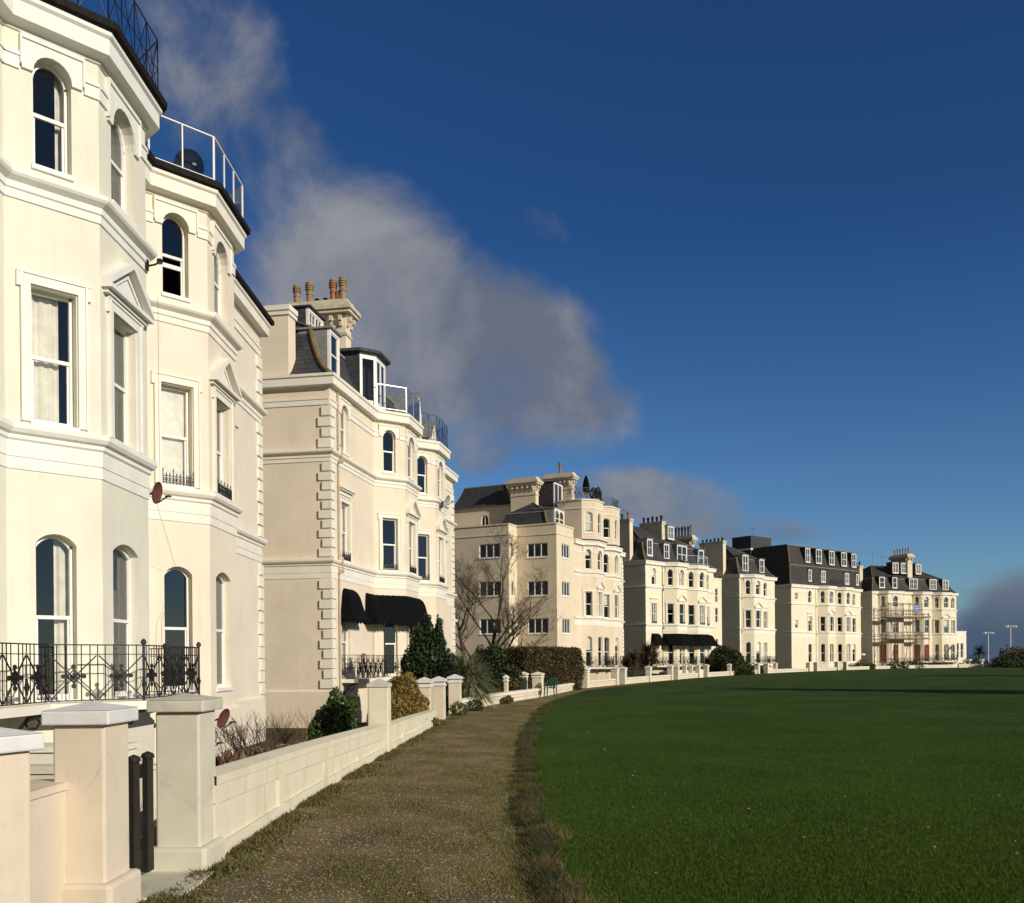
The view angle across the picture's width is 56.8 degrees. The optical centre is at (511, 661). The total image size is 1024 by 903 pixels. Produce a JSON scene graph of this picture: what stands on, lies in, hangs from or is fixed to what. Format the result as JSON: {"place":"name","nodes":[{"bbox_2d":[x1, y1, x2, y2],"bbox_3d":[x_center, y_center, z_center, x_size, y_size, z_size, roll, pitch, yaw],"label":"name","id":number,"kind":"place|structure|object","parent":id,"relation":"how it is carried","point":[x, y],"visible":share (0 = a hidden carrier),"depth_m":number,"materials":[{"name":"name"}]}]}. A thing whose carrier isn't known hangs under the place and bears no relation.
{"place":"outdoors","nodes":[
{"label":"outdoors","id":0,"kind":"place"},
{"bbox_2d":[29,742,140,763],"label":"basement wall","id":1,"kind":"structure","parent":0,"point":[44,755],"depth_m":12.00,"materials":[{"name":"paint"}]},
{"bbox_2d":[30,762,142,871],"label":"garden wall","id":2,"kind":"structure","parent":0,"point":[41,771],"depth_m":10.07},
{"bbox_2d":[153,764,156,827],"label":"garden wall","id":3,"kind":"structure","parent":0,"point":[154,793],"depth_m":14.00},
{"bbox_2d":[154,721,367,845],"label":"garden ground","id":4,"kind":"structure","parent":0,"point":[301,734],"depth_m":30.79,"materials":[{"name":"soil"}]},
{"bbox_2d":[0,727,43,902],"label":"gate pier","id":5,"kind":"structure","parent":4,"relation":"on","point":[16,746],"depth_m":5.28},
{"bbox_2d":[30,779,67,902],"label":"garden wall","id":6,"kind":"structure","parent":4,"relation":"on","point":[48,860],"depth_m":5.95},
{"bbox_2d":[41,701,140,902],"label":"gate pier","id":7,"kind":"structure","parent":4,"relation":"on","point":[90,748],"depth_m":6.17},
{"bbox_2d":[128,751,154,872],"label":"wooden gate","id":8,"kind":"structure","parent":7,"relation":"attached to","point":[137,771],"depth_m":7.28,"materials":[{"name":"black wood"}]},
{"bbox_2d":[0,0,200,763],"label":"town house","id":9,"kind":"structure","parent":4,"relation":"on","point":[83,105],"depth_m":15.83,"materials":[{"name":"white paint"}]},
{"bbox_2d":[19,31,84,181],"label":"window","id":10,"kind":"structure","parent":9,"relation":"in","point":[46,80],"depth_m":15.80,"materials":[{"name":"white paint"}]},
{"bbox_2d":[15,267,91,431],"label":"window","id":11,"kind":"structure","parent":9,"relation":"in","point":[39,310],"depth_m":15.75,"materials":[{"name":"white paint"}]},
{"bbox_2d":[35,535,80,701],"bbox_3d":[-7.839,-0.694,15.911,0.740,2.810,1.190,-1,0,-44],"label":"window","id":12,"kind":"structure","parent":9,"relation":"in","point":[63,617],"depth_m":15.85,"materials":[{"name":"white paint"}]},
{"bbox_2d":[44,77,141,228],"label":"window","id":13,"kind":"structure","parent":9,"relation":"in","point":[116,100],"depth_m":17.25,"materials":[{"name":"white paint"}]},
{"bbox_2d":[46,540,142,698],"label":"window","id":14,"kind":"structure","parent":9,"relation":"in","point":[121,560],"depth_m":17.36,"materials":[{"name":"white paint"}]},
{"bbox_2d":[58,263,154,453],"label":"window","id":15,"kind":"structure","parent":9,"relation":"in","point":[126,296],"depth_m":17.31,"materials":[{"name":"white paint"}]},
{"bbox_2d":[150,482,171,503],"bbox_3d":[-6.964,-3.259,18.517,0.607,0.489,0.384,-1,0,26],"label":"satellite dish","id":16,"kind":"object","parent":9,"relation":"attached to","point":[156,492],"visible":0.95,"depth_m":18.53,"materials":[{"name":"red metal"}]},
{"bbox_2d":[147,693,224,871],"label":"gate pier","id":17,"kind":"structure","parent":4,"relation":"on","point":[185,758],"depth_m":7.51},
{"bbox_2d":[145,115,274,763],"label":"town house","id":18,"kind":"structure","parent":4,"relation":"on","point":[214,322],"depth_m":21.44,"materials":[{"name":"white paint"}]},
{"bbox_2d":[153,195,197,302],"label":"window","id":19,"kind":"structure","parent":18,"relation":"in","point":[161,206],"depth_m":21.10,"materials":[{"name":"white paint"}]},
{"bbox_2d":[151,370,202,489],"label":"window","id":20,"kind":"structure","parent":18,"relation":"in","point":[171,404],"depth_m":21.03,"materials":[{"name":"white paint"}]},
{"bbox_2d":[164,567,195,693],"bbox_3d":[-7.711,-0.696,21.231,0.740,2.810,1.190,-1,0,-44],"label":"window","id":21,"kind":"structure","parent":18,"relation":"in","point":[182,628],"depth_m":21.48,"materials":[{"name":"white paint"}]},
{"bbox_2d":[173,148,203,174],"bbox_3d":[-7.388,-11.264,21.679,0.599,0.795,0.631,-1,0,8],"label":"satellite dish","id":22,"kind":"object","parent":18,"relation":"attached to","point":[192,160],"visible":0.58,"depth_m":21.69,"materials":[{"name":"black metal"}]},
{"bbox_2d":[164,220,232,329],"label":"window","id":23,"kind":"structure","parent":18,"relation":"in","point":[219,236],"depth_m":22.41,"materials":[{"name":"white paint"}]},
{"bbox_2d":[166,570,233,691],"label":"window","id":24,"kind":"structure","parent":18,"relation":"in","point":[171,576],"depth_m":22.29,"materials":[{"name":"white paint"}]},
{"bbox_2d":[215,708,233,727],"bbox_3d":[-6.000,1.216,19.622,0.607,0.481,0.384,-1,0,36],"label":"satellite dish","id":25,"kind":"object","parent":18,"relation":"attached to","point":[224,715],"visible":0.81,"depth_m":19.63,"materials":[{"name":"red metal"}]},
{"bbox_2d":[209,358,241,501],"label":"window","id":26,"kind":"structure","parent":18,"relation":"in","point":[222,377],"depth_m":22.53,"materials":[{"name":"white paint"}]},
{"bbox_2d":[215,747,253,765],"bbox_3d":[-3.037,1.668,10.352,0.561,1.541,1.213,-1,0,0],"label":"heather bush","id":27,"kind":"object","parent":4,"relation":"on","point":[227,756],"visible":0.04,"depth_m":10.06,"materials":[{"name":"brown plant"}]},
{"bbox_2d":[215,710,298,754],"bbox_3d":[-4.998,1.615,18.011,1.706,1.369,2.197,-1,0,0],"label":"bare shrub","id":28,"kind":"object","parent":4,"relation":"on","point":[236,744],"visible":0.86,"depth_m":18.03,"materials":[{"name":"brown plant"}]},
{"bbox_2d":[245,741,301,756],"bbox_3d":[-4.229,1.958,17.550,1.701,0.991,1.076,-1,0,0],"label":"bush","id":29,"kind":"object","parent":4,"relation":"on","point":[280,745],"visible":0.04,"depth_m":17.60,"materials":[{"name":"brown plant"}]},
{"bbox_2d":[260,709,316,746],"bbox_3d":[-4.661,1.614,20.198,1.491,1.363,1.601,-1,0,-38],"label":"bare shrub","id":30,"kind":"object","parent":4,"relation":"on","point":[277,726],"visible":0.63,"depth_m":19.98,"materials":[{"name":"brown plant"}]},
{"bbox_2d":[214,723,386,854],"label":"garden wall","id":31,"kind":"structure","parent":4,"relation":"on","point":[254,792],"depth_m":10.12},
{"bbox_2d":[307,686,359,740],"bbox_3d":[-3.426,1.547,18.318,1.142,2.176,1.201,-1,0,45],"label":"laurel shrub","id":32,"kind":"object","parent":4,"relation":"on","point":[336,713],"visible":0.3,"depth_m":18.09,"materials":[{"name":"green plant"}]},
{"bbox_2d":[259,276,458,727],"bbox_3d":[-9.707,-7.348,46.218,13.233,19.970,21.640,-1,0,10],"label":"villa","id":33,"kind":"object","parent":4,"relation":"on","point":[360,478],"visible":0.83,"depth_m":36.69,"materials":[{"name":"white paint"}]},
{"bbox_2d":[339,396,350,456],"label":"window","id":34,"kind":"structure","parent":33,"relation":"in","point":[342,402],"depth_m":36.86,"materials":[{"name":"white paint"}]},
{"bbox_2d":[342,620,351,678],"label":"window","id":35,"kind":"structure","parent":33,"relation":"in","point":[344,624],"depth_m":36.94,"materials":[{"name":"white paint"}]},
{"bbox_2d":[340,485,355,562],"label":"window","id":36,"kind":"structure","parent":33,"relation":"in","point":[344,491],"depth_m":36.94,"materials":[{"name":"white paint"}]},
{"bbox_2d":[378,423,399,474],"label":"window","id":37,"kind":"structure","parent":33,"relation":"in","point":[390,464],"depth_m":40.67,"materials":[{"name":"white paint"}]},
{"bbox_2d":[378,512,402,571],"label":"window","id":38,"kind":"structure","parent":33,"relation":"in","point":[392,566],"depth_m":40.65,"materials":[{"name":"white paint"}]},
{"bbox_2d":[385,624,398,676],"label":"window","id":39,"kind":"structure","parent":33,"relation":"in","point":[392,643],"depth_m":41.06,"materials":[{"name":"black glass"}]},
{"bbox_2d":[385,624,413,673],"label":"window","id":40,"kind":"structure","parent":33,"relation":"in","point":[411,627],"depth_m":41.40,"materials":[{"name":"black glass"}]},
{"bbox_2d":[384,429,416,481],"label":"window","id":41,"kind":"structure","parent":33,"relation":"in","point":[411,435],"depth_m":42.14,"materials":[{"name":"white paint"}]},
{"bbox_2d":[384,499,420,574],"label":"window","id":42,"kind":"structure","parent":33,"relation":"in","point":[413,513],"depth_m":41.68,"materials":[{"name":"white paint"}]},
{"bbox_2d":[417,451,431,495],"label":"window","id":43,"kind":"structure","parent":33,"relation":"in","point":[421,474],"depth_m":45.81,"materials":[{"name":"white paint"}]},
{"bbox_2d":[418,530,432,581],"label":"window","id":44,"kind":"structure","parent":33,"relation":"in","point":[423,538],"depth_m":45.81,"materials":[{"name":"white paint"}]},
{"bbox_2d":[417,454,444,500],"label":"window","id":45,"kind":"structure","parent":33,"relation":"in","point":[440,460],"depth_m":47.34,"materials":[{"name":"white paint"}]},
{"bbox_2d":[418,516,448,583],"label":"window","id":46,"kind":"structure","parent":33,"relation":"in","point":[442,529],"depth_m":46.86,"materials":[{"name":"white paint"}]},
{"bbox_2d":[366,678,391,751],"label":"gate pier","id":47,"kind":"structure","parent":4,"relation":"on","point":[379,700],"depth_m":17.08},
{"bbox_2d":[387,671,429,724],"bbox_3d":[-2.654,1.331,23.001,1.311,2.224,3.476,-1,0,0],"label":"golden shrub","id":48,"kind":"object","parent":4,"relation":"on","point":[408,697],"visible":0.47,"depth_m":22.12,"materials":[{"name":"yellow plant"}]},
{"bbox_2d":[391,709,436,748],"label":"garden wall","id":49,"kind":"structure","parent":4,"relation":"on","point":[405,728],"depth_m":20.12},
{"bbox_2d":[416,677,433,708],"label":"gate pier","id":50,"kind":"structure","parent":4,"relation":"on","point":[425,685],"depth_m":24.68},
{"bbox_2d":[400,612,457,715],"bbox_3d":[-3.025,0.336,34.310,2.337,4.254,2.122,-1,0,-36],"label":"evergreen tree","id":51,"kind":"object","parent":4,"relation":"on","point":[426,654],"visible":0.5,"depth_m":33.97,"materials":[{"name":"green plant"}]},
{"bbox_2d":[432,676,446,718],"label":"gate pier","id":52,"kind":"structure","parent":4,"relation":"on","point":[439,684],"depth_m":27.12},
{"bbox_2d":[446,674,462,713],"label":"gate pier","id":53,"kind":"structure","parent":4,"relation":"on","point":[454,681],"depth_m":29.91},
{"bbox_2d":[448,701,469,715],"bbox_3d":[-1.629,1.812,28.981,0.708,1.218,0.678,-1,0,0],"label":"wall plant","id":54,"kind":"object","parent":4,"relation":"on","point":[459,705],"depth_m":28.88,"materials":[{"name":"green plant"}]},
{"bbox_2d":[436,647,503,708],"bbox_3d":[-1.486,0.940,33.245,2.826,2.995,2.701,-1,0,0],"label":"yucca","id":55,"kind":"object","parent":4,"relation":"on","point":[472,680],"visible":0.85,"depth_m":32.86,"materials":[{"name":"green plant"}]},
{"bbox_2d":[468,698,484,710],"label":"wall plant","id":56,"kind":"object","parent":4,"relation":"on","point":[472,704],"depth_m":31.48,"materials":[{"name":"green plant"}]},
{"bbox_2d":[468,643,522,693],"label":"evergreen shrub","id":57,"kind":"object","parent":4,"relation":"on","point":[498,663],"visible":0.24,"depth_m":43.11,"materials":[{"name":"green plant"}]},
{"bbox_2d":[462,688,540,709],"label":"garden wall","id":58,"kind":"structure","parent":4,"relation":"on","point":[519,695],"depth_m":38.85,"materials":[{"name":"paint"}]},
{"bbox_2d":[454,521,562,660],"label":"bare tree","id":59,"kind":"object","parent":4,"relation":"on","point":[514,630],"visible":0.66,"depth_m":60.48,"materials":[{"name":"brown plant"}]},
{"bbox_2d":[531,672,544,696],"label":"gate pier","id":60,"kind":"structure","parent":4,"relation":"on","point":[537,679],"depth_m":43.38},
{"bbox_2d":[453,462,629,679],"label":"villa","id":61,"kind":"object","parent":4,"relation":"on","point":[578,554],"visible":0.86,"depth_m":83.13,"materials":[{"name":"white paint"}]},
{"bbox_2d":[582,589,594,616],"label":"window","id":62,"kind":"structure","parent":61,"relation":"in","point":[591,594],"depth_m":84.39,"materials":[{"name":"white paint"}]},
{"bbox_2d":[583,546,593,569],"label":"window","id":63,"kind":"structure","parent":61,"relation":"in","point":[587,550],"depth_m":84.44,"materials":[{"name":"white paint"}]},
{"bbox_2d":[586,636,592,667],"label":"window","id":64,"kind":"structure","parent":61,"relation":"in","point":[588,639],"depth_m":84.48,"materials":[{"name":"white paint"}]},
{"bbox_2d":[587,580,605,617],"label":"window","id":65,"kind":"structure","parent":61,"relation":"in","point":[600,586],"depth_m":85.42,"materials":[{"name":"white paint"}]},
{"bbox_2d":[604,592,611,618],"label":"window","id":66,"kind":"structure","parent":61,"relation":"in","point":[607,598],"depth_m":88.40,"materials":[{"name":"white paint"}]},
{"bbox_2d":[604,584,621,618],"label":"window","id":67,"kind":"structure","parent":61,"relation":"in","point":[617,590],"depth_m":89.75,"materials":[{"name":"white paint"}]},
{"bbox_2d":[504,645,584,689],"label":"hedge","id":68,"kind":"object","parent":4,"relation":"on","point":[562,665],"visible":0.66,"depth_m":49.48,"materials":[{"name":"brown plant"}]},
{"bbox_2d":[545,683,573,695],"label":"garden wall","id":69,"kind":"structure","parent":4,"relation":"on","point":[565,687],"depth_m":48.39,"materials":[{"name":"paint"}]},
{"bbox_2d":[590,678,615,687],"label":"garden wall","id":70,"kind":"structure","parent":4,"relation":"on","point":[602,682],"depth_m":60.00,"materials":[{"name":"paint"}]},
{"bbox_2d":[619,667,627,683],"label":"gate pier","id":71,"kind":"structure","parent":4,"relation":"on","point":[623,675],"depth_m":64.79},
{"bbox_2d":[620,646,645,676],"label":"cordyline palm","id":72,"kind":"object","parent":4,"relation":"on","point":[628,661],"visible":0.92,"depth_m":76.26,"materials":[{"name":"brown plant"}]},
{"bbox_2d":[627,676,649,683],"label":"garden wall","id":73,"kind":"structure","parent":4,"relation":"on","point":[639,679],"depth_m":68.10,"materials":[{"name":"paint"}]},
{"bbox_2d":[636,638,665,671],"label":"cordyline palm","id":74,"kind":"object","parent":4,"relation":"on","point":[648,655],"visible":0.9,"depth_m":77.87,"materials":[{"name":"brown plant"}]},
{"bbox_2d":[620,512,721,677],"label":"villa","id":75,"kind":"object","parent":4,"relation":"on","point":[672,591],"visible":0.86,"depth_m":103.75,"materials":[{"name":"white paint"}]},
{"bbox_2d":[650,597,658,623],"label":"window","id":76,"kind":"structure","parent":75,"relation":"in","point":[654,604],"depth_m":102.55,"materials":[{"name":"white paint"}]},
{"bbox_2d":[665,602,675,623],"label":"window","id":77,"kind":"structure","parent":75,"relation":"in","point":[669,605],"depth_m":103.71,"materials":[{"name":"white paint"}]},
{"bbox_2d":[671,594,687,624],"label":"window","id":78,"kind":"structure","parent":75,"relation":"in","point":[682,600],"depth_m":104.77,"materials":[{"name":"white paint"}]},
{"bbox_2d":[687,603,695,624],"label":"window","id":79,"kind":"structure","parent":75,"relation":"in","point":[689,605],"depth_m":106.84,"materials":[{"name":"white paint"}]},
{"bbox_2d":[691,596,707,624],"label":"window","id":80,"kind":"structure","parent":75,"relation":"in","point":[703,600],"depth_m":107.86,"materials":[{"name":"white paint"}]},
{"bbox_2d":[709,644,755,674],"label":"round bush","id":81,"kind":"object","parent":4,"relation":"on","point":[722,657],"visible":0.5,"depth_m":97.40,"materials":[{"name":"green plant"}]},
{"bbox_2d":[699,537,776,668],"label":"villa","id":82,"kind":"object","parent":4,"relation":"on","point":[748,607],"visible":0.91,"depth_m":120.24,"materials":[{"name":"white paint"}]},
{"bbox_2d":[743,609,752,627],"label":"window","id":83,"kind":"structure","parent":82,"relation":"in","point":[746,617],"depth_m":119.22,"materials":[{"name":"white paint"}]},
{"bbox_2d":[748,602,763,627],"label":"window","id":84,"kind":"structure","parent":82,"relation":"in","point":[758,606],"depth_m":120.15,"materials":[{"name":"white paint"}]},
{"bbox_2d":[769,668,808,672],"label":"garden wall","id":85,"kind":"structure","parent":4,"relation":"on","point":[789,670],"depth_m":114.08,"materials":[{"name":"paint"}]},
{"bbox_2d":[732,535,865,670],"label":"villa","id":86,"kind":"object","parent":4,"relation":"on","point":[818,591],"visible":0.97,"depth_m":139.29,"materials":[{"name":"white paint"}]},
{"bbox_2d":[823,609,835,631],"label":"window","id":87,"kind":"structure","parent":86,"relation":"in","point":[831,614],"depth_m":140.22,"materials":[{"name":"white paint"}]},
{"bbox_2d":[881,602,929,665],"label":"scaffolding","id":88,"kind":"object","parent":4,"relation":"on","point":[916,608],"visible":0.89,"depth_m":150.53,"materials":[{"name":"metal"}]},
{"bbox_2d":[887,657,926,668],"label":"garden bush","id":89,"kind":"object","parent":4,"relation":"on","point":[894,664],"visible":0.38,"depth_m":145.68,"materials":[{"name":"green plant"}]},
{"bbox_2d":[856,547,966,668],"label":"villa","id":90,"kind":"object","parent":4,"relation":"on","point":[901,578],"visible":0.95,"depth_m":154.21,"materials":[{"name":"white paint"}]},
{"bbox_2d":[986,644,1023,667],"bbox_3d":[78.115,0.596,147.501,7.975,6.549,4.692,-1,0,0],"label":"scrub","id":91,"kind":"object","parent":4,"relation":"on","point":[997,663],"visible":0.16,"depth_m":147.27,"materials":[{"name":"green plant"}]},
{"bbox_2d":[139,679,679,902],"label":"path","id":92,"kind":"structure","parent":0,"point":[228,896],"depth_m":9.03,"materials":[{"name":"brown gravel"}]},
{"bbox_2d":[141,871,213,900],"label":"paving slab","id":93,"kind":"structure","parent":92,"relation":"on","point":[155,881],"depth_m":7.10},
{"bbox_2d":[133,712,468,902],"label":"wall foot weeds","id":94,"kind":"object","parent":92,"relation":"on","point":[451,717],"depth_m":9.09,"materials":[{"name":"green plant"}]},
{"bbox_2d":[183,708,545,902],"bbox_3d":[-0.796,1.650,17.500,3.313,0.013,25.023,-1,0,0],"label":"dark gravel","id":95,"kind":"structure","parent":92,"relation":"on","point":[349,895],"depth_m":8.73,"materials":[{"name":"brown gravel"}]},
{"bbox_2d":[188,704,544,902],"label":"dry grass","id":96,"kind":"structure","parent":92,"relation":"on","point":[348,819],"depth_m":8.94,"materials":[{"name":"brown plant"}]},
{"bbox_2d":[382,700,544,902],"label":"path side moss","id":97,"kind":"object","parent":92,"relation":"on","point":[496,867],"visible":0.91,"depth_m":8.40,"materials":[{"name":"plant"}]},
{"bbox_2d":[508,678,691,902],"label":"rough edge soil","id":98,"kind":"structure","parent":92,"relation":"on","point":[513,800],"depth_m":11.42,"materials":[{"name":"brown soil"}]},
{"bbox_2d":[478,693,596,902],"bbox_3d":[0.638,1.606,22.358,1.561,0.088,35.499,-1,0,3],"label":"rough edge weeds","id":99,"kind":"object","parent":98,"relation":"on","point":[543,820],"depth_m":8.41,"materials":[{"name":"plant"}]},
{"bbox_2d":[505,703,594,901],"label":"grass edge","id":100,"kind":"object","parent":98,"relation":"on","point":[544,824],"visible":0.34,"depth_m":9.06,"materials":[{"name":"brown plant"}]},
{"bbox_2d":[511,797,618,902],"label":"rough edge stalks","id":101,"kind":"object","parent":98,"relation":"on","point":[567,901],"visible":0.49,"depth_m":7.50,"materials":[{"name":"brown plant"}]},
{"bbox_2d":[69,0,1023,658],"label":"sky","id":102,"kind":"structure","parent":0,"point":[731,268],"materials":[{"name":"blue"}]},
{"bbox_2d":[534,667,1023,902],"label":"lawn","id":103,"kind":"structure","parent":0,"point":[974,683],"depth_m":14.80,"materials":[{"name":"green plant"}]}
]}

